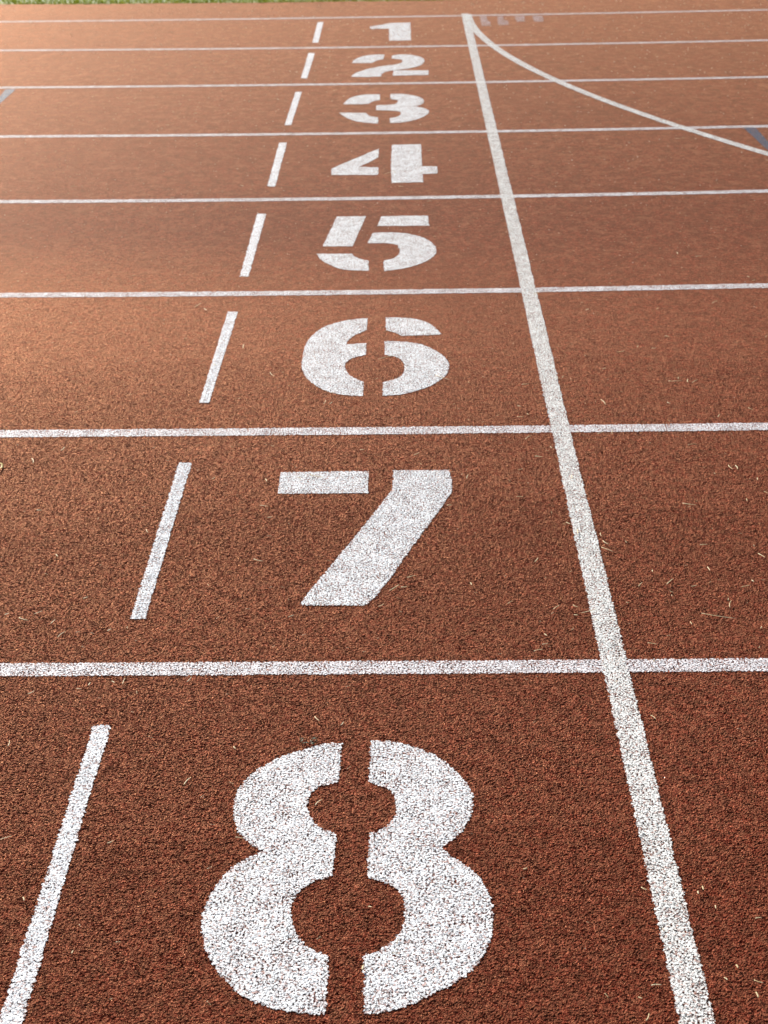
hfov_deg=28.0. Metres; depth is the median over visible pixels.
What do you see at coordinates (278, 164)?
lane dash
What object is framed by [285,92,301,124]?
lane dash
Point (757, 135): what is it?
blue marking
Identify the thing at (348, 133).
lane line
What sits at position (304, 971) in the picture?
painted numeral
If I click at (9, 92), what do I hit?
blue marking
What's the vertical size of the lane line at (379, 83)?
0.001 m
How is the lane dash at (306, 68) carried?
on the running track
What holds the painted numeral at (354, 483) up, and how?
on the running track
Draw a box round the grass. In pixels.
[0,0,431,4]
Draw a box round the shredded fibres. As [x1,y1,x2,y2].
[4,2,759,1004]
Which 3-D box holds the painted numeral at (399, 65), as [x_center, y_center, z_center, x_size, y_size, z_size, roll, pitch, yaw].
[0.034,-2.646,9.104,0.458,0.001,0.712,-1,26,1]
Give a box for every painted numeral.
[201,740,493,1014]
[278,470,451,605]
[302,317,448,395]
[318,215,435,270]
[331,144,437,182]
[342,94,428,122]
[351,54,428,76]
[370,23,410,40]
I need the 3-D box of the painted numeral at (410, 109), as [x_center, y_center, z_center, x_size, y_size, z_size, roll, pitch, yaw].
[0.003,-2.108,8.024,0.463,0.001,0.733,-1,26,1]
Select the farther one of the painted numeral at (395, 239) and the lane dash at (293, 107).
the lane dash at (293, 107)
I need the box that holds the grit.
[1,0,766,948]
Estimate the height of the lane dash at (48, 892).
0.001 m
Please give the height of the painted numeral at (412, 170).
0.001 m
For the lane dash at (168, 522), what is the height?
0.001 m
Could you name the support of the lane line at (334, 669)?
on the running track
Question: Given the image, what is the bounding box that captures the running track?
[0,0,767,1023]
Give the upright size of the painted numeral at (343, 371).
0.001 m
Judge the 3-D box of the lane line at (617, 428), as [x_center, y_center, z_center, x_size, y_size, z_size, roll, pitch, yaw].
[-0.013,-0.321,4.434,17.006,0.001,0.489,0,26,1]
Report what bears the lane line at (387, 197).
on the running track
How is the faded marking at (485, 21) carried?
on the running track
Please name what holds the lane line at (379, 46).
on the running track
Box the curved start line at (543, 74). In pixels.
[464,14,767,155]
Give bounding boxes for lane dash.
[0,724,110,1023]
[130,462,190,618]
[199,312,236,402]
[240,213,265,276]
[267,143,285,186]
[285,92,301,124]
[301,53,314,77]
[313,22,322,42]
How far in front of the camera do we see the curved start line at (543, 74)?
8.27 m
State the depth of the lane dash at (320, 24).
10.19 m
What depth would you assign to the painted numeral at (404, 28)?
10.21 m
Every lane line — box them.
[0,9,766,21]
[0,39,767,50]
[0,76,767,87]
[0,125,767,137]
[0,189,767,202]
[0,283,767,297]
[0,422,767,436]
[0,658,767,676]
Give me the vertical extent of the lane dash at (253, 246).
0.001 m
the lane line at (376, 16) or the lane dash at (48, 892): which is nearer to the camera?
the lane dash at (48, 892)
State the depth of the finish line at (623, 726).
3.12 m
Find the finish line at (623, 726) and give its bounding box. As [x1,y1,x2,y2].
[461,14,714,1023]
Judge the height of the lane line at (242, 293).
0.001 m
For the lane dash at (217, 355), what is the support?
on the running track
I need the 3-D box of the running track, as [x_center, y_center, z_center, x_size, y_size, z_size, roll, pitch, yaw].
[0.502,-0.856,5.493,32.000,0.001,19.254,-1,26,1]
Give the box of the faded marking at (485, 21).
[480,16,490,25]
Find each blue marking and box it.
[0,89,14,102]
[743,127,767,148]

